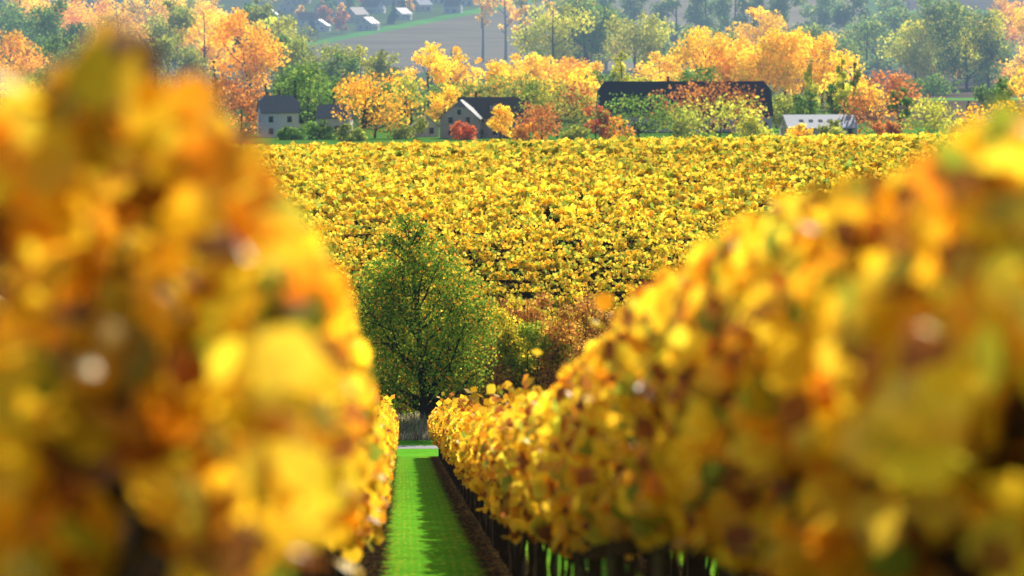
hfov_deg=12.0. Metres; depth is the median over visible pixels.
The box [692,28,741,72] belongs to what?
broad tree
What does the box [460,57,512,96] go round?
broad tree
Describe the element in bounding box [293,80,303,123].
conifer tree
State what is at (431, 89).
broad tree
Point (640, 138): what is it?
vine rows
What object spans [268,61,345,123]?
broad tree
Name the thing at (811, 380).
vine row
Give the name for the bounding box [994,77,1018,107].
broad tree
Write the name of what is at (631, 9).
poplar tree
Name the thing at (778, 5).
poplar tree
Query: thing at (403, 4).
village tree
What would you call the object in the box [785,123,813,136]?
shrub
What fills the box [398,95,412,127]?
conifer tree
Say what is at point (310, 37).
poplar tree
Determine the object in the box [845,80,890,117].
broad tree
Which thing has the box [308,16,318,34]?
village tree
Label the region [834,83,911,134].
broad tree
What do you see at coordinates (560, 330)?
hedge shrub
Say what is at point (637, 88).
long barn
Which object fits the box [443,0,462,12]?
village house
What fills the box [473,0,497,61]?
bare tree
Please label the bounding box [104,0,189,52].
poplar tree
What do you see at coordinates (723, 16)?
poplar tree
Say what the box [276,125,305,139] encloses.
shrub
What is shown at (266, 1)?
village tree
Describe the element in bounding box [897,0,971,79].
broad tree
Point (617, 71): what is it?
lombardy tree
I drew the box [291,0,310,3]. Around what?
village house
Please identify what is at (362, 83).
broad tree
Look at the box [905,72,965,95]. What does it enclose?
broad tree
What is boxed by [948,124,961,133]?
shrub
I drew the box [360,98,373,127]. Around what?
conifer tree
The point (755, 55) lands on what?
broad tree
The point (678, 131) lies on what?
bush
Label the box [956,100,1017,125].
broad tree
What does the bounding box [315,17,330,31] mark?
village house
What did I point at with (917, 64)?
broad tree
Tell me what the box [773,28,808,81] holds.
poplar tree
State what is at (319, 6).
village house
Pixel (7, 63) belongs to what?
poplar tree
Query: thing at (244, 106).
broad tree
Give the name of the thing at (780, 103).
broad tree
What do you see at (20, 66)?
broad tree
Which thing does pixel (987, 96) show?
broad tree
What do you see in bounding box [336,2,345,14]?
village tree
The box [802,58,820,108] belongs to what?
lombardy tree
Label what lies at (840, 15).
poplar tree
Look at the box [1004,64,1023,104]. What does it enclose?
broad tree
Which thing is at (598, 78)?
broad tree
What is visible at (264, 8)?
poplar tree
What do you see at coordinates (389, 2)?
village house
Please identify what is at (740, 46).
broad tree
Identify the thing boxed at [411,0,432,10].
village house
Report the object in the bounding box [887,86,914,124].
broad tree
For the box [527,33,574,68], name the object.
poplar tree
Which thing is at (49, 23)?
broad tree
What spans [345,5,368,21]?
village house
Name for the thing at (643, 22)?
poplar tree
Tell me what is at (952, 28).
broad tree
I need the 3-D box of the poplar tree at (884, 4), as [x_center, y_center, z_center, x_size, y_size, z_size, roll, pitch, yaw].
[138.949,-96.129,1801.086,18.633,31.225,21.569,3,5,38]
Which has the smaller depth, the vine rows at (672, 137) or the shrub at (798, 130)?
the vine rows at (672, 137)
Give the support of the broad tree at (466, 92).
on the terrain
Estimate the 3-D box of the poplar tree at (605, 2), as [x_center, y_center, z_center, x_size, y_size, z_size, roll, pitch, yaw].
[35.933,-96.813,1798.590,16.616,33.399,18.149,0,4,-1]
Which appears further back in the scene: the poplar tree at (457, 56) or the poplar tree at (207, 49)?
the poplar tree at (207, 49)
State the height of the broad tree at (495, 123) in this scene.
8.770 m
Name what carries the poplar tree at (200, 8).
on the terrain
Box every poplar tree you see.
[0,0,39,37]
[0,0,53,28]
[0,10,67,70]
[0,34,25,71]
[23,0,95,46]
[54,0,115,37]
[80,0,151,40]
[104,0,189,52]
[142,0,197,81]
[146,0,224,70]
[168,0,233,77]
[175,8,235,74]
[222,29,243,81]
[229,0,280,86]
[247,14,308,71]
[280,17,318,49]
[402,41,457,106]
[429,46,472,102]
[507,1,595,66]
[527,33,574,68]
[551,0,625,63]
[557,0,623,64]
[593,19,632,76]
[595,0,630,69]
[602,11,677,78]
[618,0,648,61]
[626,19,669,60]
[636,36,681,76]
[648,0,703,44]
[686,0,722,32]
[712,0,757,40]
[721,6,789,54]
[746,0,788,39]
[765,0,807,38]
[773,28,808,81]
[787,29,839,81]
[799,0,839,35]
[809,36,869,82]
[830,0,870,33]
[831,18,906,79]
[856,0,903,45]
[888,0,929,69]
[947,8,1009,87]
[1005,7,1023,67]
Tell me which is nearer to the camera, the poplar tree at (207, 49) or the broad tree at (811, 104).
the broad tree at (811, 104)
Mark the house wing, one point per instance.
(463, 111)
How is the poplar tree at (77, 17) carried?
on the terrain
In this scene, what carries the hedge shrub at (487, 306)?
on the terrain
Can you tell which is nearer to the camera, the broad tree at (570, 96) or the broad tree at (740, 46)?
the broad tree at (570, 96)
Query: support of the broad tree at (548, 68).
on the terrain
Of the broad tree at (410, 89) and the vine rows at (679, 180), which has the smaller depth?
the vine rows at (679, 180)
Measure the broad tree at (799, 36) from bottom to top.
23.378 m
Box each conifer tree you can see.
[211,61,223,114]
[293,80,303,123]
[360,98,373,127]
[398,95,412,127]
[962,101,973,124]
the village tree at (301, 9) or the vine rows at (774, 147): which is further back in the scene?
the village tree at (301, 9)
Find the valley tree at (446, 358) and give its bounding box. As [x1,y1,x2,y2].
[347,210,506,418]
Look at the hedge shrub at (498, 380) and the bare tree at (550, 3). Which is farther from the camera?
the bare tree at (550, 3)
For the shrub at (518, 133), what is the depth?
1096.82 m
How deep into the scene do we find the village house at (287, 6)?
2597.88 m
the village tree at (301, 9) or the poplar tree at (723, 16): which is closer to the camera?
the poplar tree at (723, 16)
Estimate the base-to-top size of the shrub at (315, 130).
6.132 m
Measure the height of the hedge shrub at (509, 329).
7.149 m
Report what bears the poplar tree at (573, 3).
on the terrain
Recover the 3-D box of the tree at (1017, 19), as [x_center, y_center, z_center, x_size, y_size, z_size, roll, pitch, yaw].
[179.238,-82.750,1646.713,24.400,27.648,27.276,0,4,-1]
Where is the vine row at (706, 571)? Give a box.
[487,393,726,575]
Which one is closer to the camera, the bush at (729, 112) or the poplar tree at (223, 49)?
the bush at (729, 112)
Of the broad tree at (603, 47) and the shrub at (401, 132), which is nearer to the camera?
the shrub at (401, 132)
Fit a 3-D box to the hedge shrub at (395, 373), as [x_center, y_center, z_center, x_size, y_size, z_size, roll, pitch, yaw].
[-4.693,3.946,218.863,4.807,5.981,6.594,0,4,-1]
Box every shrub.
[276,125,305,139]
[303,119,337,139]
[334,123,367,140]
[353,294,399,408]
[368,351,417,417]
[369,330,445,413]
[387,115,430,138]
[433,286,511,360]
[436,319,536,384]
[442,341,515,405]
[450,120,476,139]
[468,274,551,395]
[488,272,555,352]
[496,308,578,399]
[509,122,546,140]
[524,288,584,355]
[527,285,610,392]
[559,125,589,139]
[571,274,614,354]
[599,115,634,138]
[735,114,776,135]
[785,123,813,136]
[816,119,848,134]
[871,120,902,134]
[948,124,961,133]
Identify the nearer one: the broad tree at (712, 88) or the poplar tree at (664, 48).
the broad tree at (712, 88)
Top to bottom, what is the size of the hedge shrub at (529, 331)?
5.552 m
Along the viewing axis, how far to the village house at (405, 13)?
2492.15 m
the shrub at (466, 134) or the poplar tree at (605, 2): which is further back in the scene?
the poplar tree at (605, 2)
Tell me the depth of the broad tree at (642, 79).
1340.52 m
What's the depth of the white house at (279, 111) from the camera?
1145.06 m
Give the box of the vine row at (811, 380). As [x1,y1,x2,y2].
[427,100,1023,575]
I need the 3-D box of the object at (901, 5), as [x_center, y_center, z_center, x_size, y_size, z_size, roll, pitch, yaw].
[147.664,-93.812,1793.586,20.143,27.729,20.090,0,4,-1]
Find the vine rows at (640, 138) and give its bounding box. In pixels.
[296,134,943,144]
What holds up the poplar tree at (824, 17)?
on the terrain
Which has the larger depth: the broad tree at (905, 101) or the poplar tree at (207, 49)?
the poplar tree at (207, 49)
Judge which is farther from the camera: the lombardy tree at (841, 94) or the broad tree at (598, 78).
the broad tree at (598, 78)
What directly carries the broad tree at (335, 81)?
on the terrain
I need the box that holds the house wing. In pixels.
[438,100,483,137]
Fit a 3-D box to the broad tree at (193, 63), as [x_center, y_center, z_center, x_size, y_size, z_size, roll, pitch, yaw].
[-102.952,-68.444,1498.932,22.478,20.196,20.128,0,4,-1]
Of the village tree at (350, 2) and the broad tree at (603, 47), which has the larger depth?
the village tree at (350, 2)
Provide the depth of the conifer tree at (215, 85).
1222.60 m
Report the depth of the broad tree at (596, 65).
1444.97 m
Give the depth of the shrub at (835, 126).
1094.94 m
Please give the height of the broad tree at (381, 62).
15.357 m
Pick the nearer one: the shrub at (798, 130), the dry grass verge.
the dry grass verge
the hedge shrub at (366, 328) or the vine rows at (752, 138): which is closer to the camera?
the hedge shrub at (366, 328)
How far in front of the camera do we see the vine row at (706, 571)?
57.70 m
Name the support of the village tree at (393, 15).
on the terrain
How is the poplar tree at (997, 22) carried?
on the terrain
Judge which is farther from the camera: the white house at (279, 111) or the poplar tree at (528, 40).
the poplar tree at (528, 40)
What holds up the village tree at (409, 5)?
on the terrain
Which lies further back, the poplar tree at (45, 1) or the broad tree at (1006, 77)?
the poplar tree at (45, 1)
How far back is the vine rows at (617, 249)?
253.72 m
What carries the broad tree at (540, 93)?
on the terrain
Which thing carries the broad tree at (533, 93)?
on the terrain
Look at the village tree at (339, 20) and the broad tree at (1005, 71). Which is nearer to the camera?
the broad tree at (1005, 71)
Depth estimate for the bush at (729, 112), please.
1131.45 m
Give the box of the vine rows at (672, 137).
[265,131,951,145]
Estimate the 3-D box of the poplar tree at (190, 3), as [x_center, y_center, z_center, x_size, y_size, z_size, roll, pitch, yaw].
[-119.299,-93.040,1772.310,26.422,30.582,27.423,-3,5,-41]
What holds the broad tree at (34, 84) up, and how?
on the terrain
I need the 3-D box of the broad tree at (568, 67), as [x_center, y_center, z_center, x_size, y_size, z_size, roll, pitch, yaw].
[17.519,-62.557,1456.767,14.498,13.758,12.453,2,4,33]
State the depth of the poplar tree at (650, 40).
1584.54 m
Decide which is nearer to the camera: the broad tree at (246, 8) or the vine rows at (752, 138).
the vine rows at (752, 138)
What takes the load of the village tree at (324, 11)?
on the terrain
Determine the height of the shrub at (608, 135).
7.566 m
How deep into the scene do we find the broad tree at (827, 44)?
1401.23 m
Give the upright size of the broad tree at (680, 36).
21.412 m
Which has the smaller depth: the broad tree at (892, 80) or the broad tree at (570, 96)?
the broad tree at (570, 96)
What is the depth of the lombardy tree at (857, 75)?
1260.81 m
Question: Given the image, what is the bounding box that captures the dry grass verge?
[396,410,431,439]
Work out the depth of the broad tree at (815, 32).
1604.70 m
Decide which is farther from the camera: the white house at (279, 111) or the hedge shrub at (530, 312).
the white house at (279, 111)
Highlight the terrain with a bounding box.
[0,0,1023,575]
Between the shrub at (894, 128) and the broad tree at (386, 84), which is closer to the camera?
the shrub at (894, 128)
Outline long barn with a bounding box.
[596,76,772,131]
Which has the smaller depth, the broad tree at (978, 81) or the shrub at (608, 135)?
the shrub at (608, 135)
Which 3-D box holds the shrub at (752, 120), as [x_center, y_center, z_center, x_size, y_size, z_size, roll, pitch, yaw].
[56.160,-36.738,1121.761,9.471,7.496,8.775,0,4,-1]
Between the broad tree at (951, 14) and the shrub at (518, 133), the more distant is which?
the broad tree at (951, 14)
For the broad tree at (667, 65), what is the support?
on the terrain
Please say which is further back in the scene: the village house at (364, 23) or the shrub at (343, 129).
the village house at (364, 23)
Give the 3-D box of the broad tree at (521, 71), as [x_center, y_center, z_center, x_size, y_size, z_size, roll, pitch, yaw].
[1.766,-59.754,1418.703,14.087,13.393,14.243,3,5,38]
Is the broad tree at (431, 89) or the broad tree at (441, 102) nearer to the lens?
the broad tree at (441, 102)
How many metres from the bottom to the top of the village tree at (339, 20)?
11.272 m
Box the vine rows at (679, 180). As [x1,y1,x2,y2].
[269,148,919,214]
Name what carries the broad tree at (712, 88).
on the terrain
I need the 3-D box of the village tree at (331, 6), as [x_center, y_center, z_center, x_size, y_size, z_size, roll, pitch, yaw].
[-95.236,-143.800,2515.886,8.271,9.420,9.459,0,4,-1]
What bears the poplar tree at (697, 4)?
on the terrain
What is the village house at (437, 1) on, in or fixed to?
on the terrain
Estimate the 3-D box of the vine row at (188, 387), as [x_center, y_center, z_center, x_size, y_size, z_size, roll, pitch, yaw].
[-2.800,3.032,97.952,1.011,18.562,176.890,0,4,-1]
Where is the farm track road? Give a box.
[397,445,437,448]
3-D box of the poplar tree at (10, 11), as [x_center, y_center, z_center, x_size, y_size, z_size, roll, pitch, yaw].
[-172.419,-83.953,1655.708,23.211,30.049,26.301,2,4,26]
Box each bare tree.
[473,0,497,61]
[487,0,522,59]
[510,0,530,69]
[514,0,534,59]
[526,0,544,43]
[542,0,557,61]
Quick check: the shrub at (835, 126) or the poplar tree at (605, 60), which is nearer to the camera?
the shrub at (835, 126)
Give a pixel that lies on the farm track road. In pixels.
(417, 447)
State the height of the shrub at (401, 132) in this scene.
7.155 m
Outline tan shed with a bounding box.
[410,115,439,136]
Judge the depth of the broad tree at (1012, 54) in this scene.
1675.00 m
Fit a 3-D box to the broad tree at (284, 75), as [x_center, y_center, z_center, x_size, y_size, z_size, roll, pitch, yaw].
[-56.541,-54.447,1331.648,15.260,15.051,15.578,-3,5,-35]
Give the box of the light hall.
[778,114,858,136]
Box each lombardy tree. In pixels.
[609,50,631,80]
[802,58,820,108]
[832,52,852,113]
[847,62,861,116]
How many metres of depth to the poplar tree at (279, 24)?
1583.47 m
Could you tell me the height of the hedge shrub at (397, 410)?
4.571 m
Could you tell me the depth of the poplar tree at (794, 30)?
1612.18 m
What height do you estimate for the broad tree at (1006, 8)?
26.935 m
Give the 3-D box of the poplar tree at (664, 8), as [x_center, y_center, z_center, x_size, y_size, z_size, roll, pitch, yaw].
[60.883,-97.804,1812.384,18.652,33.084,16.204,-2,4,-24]
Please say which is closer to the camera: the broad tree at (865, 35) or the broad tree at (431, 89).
the broad tree at (431, 89)
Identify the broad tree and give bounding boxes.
[0,28,52,94]
[0,80,39,93]
[23,68,50,87]
[26,0,93,68]
[36,32,82,75]
[153,33,213,85]
[206,7,292,101]
[209,74,260,111]
[218,84,271,135]
[227,2,290,84]
[266,32,314,82]
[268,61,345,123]
[271,37,356,80]
[273,61,329,112]
[281,72,355,117]
[299,75,348,101]
[319,52,361,97]
[330,69,426,137]
[340,44,375,83]
[342,79,397,117]
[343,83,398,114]
[366,49,402,94]
[389,75,425,117]
[402,79,467,114]
[424,82,464,120]
[447,80,487,105]
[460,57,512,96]
[466,69,556,100]
[486,104,514,139]
[499,60,538,96]
[501,51,548,83]
[506,77,561,102]
[510,86,552,108]
[514,76,599,137]
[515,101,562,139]
[520,82,540,115]
[533,55,562,92]
[539,67,603,117]
[544,80,597,119]
[552,56,589,88]
[566,0,626,67]
[569,60,604,86]
[577,69,616,95]
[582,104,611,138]
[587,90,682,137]
[629,51,687,80]
[632,74,659,80]
[647,73,769,133]
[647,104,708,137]
[655,25,748,80]
[664,24,713,80]
[670,64,723,80]
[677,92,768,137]
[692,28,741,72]
[709,36,766,80]
[730,27,812,94]
[734,26,820,105]
[772,93,796,128]
[790,89,821,114]
[797,22,853,76]
[805,31,864,105]
[819,72,885,109]
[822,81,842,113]
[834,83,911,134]
[845,5,928,77]
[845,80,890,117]
[850,68,929,109]
[875,17,953,80]
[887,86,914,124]
[888,76,929,97]
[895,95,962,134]
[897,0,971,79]
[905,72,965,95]
[914,3,985,68]
[922,1,1012,88]
[933,38,1017,83]
[948,34,1020,79]
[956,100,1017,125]
[961,56,1003,86]
[972,83,1013,106]
[988,0,1023,54]
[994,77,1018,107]
[997,75,1023,94]
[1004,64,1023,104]
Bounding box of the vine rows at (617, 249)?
[0,197,774,327]
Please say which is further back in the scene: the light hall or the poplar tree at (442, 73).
the poplar tree at (442, 73)
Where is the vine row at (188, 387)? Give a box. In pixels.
[0,17,398,575]
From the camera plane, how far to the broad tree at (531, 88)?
1254.31 m
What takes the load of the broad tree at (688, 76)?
on the terrain
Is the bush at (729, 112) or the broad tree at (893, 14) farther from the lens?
the broad tree at (893, 14)
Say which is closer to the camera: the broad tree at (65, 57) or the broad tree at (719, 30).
the broad tree at (65, 57)
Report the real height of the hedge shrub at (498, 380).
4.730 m
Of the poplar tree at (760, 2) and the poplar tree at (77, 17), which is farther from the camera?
the poplar tree at (760, 2)
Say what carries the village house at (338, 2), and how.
on the terrain
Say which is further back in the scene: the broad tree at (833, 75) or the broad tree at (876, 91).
the broad tree at (833, 75)
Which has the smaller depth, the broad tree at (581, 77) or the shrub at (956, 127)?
the shrub at (956, 127)
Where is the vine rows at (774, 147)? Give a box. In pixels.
[263,133,952,166]
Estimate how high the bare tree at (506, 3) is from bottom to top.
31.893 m
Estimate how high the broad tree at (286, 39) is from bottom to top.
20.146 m
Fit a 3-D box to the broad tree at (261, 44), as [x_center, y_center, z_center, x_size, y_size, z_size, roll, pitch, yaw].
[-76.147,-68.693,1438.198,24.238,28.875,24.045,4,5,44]
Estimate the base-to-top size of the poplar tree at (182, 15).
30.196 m
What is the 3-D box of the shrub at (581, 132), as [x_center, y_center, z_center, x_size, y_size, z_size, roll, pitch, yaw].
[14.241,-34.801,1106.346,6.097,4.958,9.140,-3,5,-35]
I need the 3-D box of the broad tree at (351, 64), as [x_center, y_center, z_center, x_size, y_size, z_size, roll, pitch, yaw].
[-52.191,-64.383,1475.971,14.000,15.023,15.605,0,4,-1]
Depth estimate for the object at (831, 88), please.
1248.39 m
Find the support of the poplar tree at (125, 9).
on the terrain
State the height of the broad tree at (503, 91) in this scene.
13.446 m
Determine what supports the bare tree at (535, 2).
on the terrain
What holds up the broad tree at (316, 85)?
on the terrain
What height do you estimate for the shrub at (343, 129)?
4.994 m
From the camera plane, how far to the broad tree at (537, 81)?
1380.89 m
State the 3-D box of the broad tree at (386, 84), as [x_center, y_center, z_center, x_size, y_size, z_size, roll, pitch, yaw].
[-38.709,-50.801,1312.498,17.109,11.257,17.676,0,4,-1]
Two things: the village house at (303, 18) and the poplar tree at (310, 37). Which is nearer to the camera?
the poplar tree at (310, 37)
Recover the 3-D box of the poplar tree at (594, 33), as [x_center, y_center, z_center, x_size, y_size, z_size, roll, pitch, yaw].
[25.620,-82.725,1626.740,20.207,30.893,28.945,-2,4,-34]
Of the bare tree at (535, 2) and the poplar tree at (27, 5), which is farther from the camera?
the bare tree at (535, 2)
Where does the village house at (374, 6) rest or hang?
on the terrain
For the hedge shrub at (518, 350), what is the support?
on the terrain
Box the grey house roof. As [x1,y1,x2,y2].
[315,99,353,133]
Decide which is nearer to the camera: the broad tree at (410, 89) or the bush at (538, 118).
the bush at (538, 118)
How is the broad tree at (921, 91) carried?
on the terrain
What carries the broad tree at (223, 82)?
on the terrain
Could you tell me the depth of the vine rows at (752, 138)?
326.33 m
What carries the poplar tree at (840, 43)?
on the terrain
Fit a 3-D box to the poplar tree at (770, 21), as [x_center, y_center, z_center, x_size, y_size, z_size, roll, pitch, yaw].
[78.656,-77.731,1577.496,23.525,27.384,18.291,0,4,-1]
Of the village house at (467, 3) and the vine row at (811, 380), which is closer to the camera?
the vine row at (811, 380)
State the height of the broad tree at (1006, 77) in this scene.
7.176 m
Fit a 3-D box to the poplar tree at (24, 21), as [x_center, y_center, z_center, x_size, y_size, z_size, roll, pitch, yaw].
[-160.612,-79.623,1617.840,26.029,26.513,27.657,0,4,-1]
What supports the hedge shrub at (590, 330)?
on the terrain
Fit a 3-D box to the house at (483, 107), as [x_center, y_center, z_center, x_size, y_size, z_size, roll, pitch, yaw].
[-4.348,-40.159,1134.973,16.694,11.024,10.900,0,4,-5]
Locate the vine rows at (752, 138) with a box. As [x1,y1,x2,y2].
[12,131,947,151]
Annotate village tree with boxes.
[252,0,273,10]
[294,5,304,15]
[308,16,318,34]
[317,5,332,22]
[321,1,334,13]
[332,10,349,30]
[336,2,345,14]
[345,0,356,8]
[386,0,398,23]
[399,0,408,9]
[405,0,414,11]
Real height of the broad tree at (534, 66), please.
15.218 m
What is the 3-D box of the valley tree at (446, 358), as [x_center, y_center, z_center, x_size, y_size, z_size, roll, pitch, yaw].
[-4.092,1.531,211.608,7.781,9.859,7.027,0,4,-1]
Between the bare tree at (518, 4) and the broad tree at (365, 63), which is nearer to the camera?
the broad tree at (365, 63)
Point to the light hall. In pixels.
(849, 124)
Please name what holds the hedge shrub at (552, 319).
on the terrain
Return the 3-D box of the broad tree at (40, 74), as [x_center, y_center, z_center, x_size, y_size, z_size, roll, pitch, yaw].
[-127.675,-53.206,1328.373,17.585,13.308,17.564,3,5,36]
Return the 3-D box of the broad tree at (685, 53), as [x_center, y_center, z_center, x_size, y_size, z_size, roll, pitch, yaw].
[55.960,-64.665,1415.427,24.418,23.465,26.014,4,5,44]
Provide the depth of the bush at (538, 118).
1095.06 m
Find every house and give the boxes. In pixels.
[256,90,299,136]
[278,0,296,12]
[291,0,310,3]
[296,10,315,24]
[314,1,335,16]
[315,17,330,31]
[335,0,345,6]
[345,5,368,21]
[355,14,379,30]
[360,0,386,13]
[382,0,400,4]
[389,5,412,19]
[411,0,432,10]
[430,0,444,3]
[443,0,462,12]
[457,92,530,137]
[461,0,478,5]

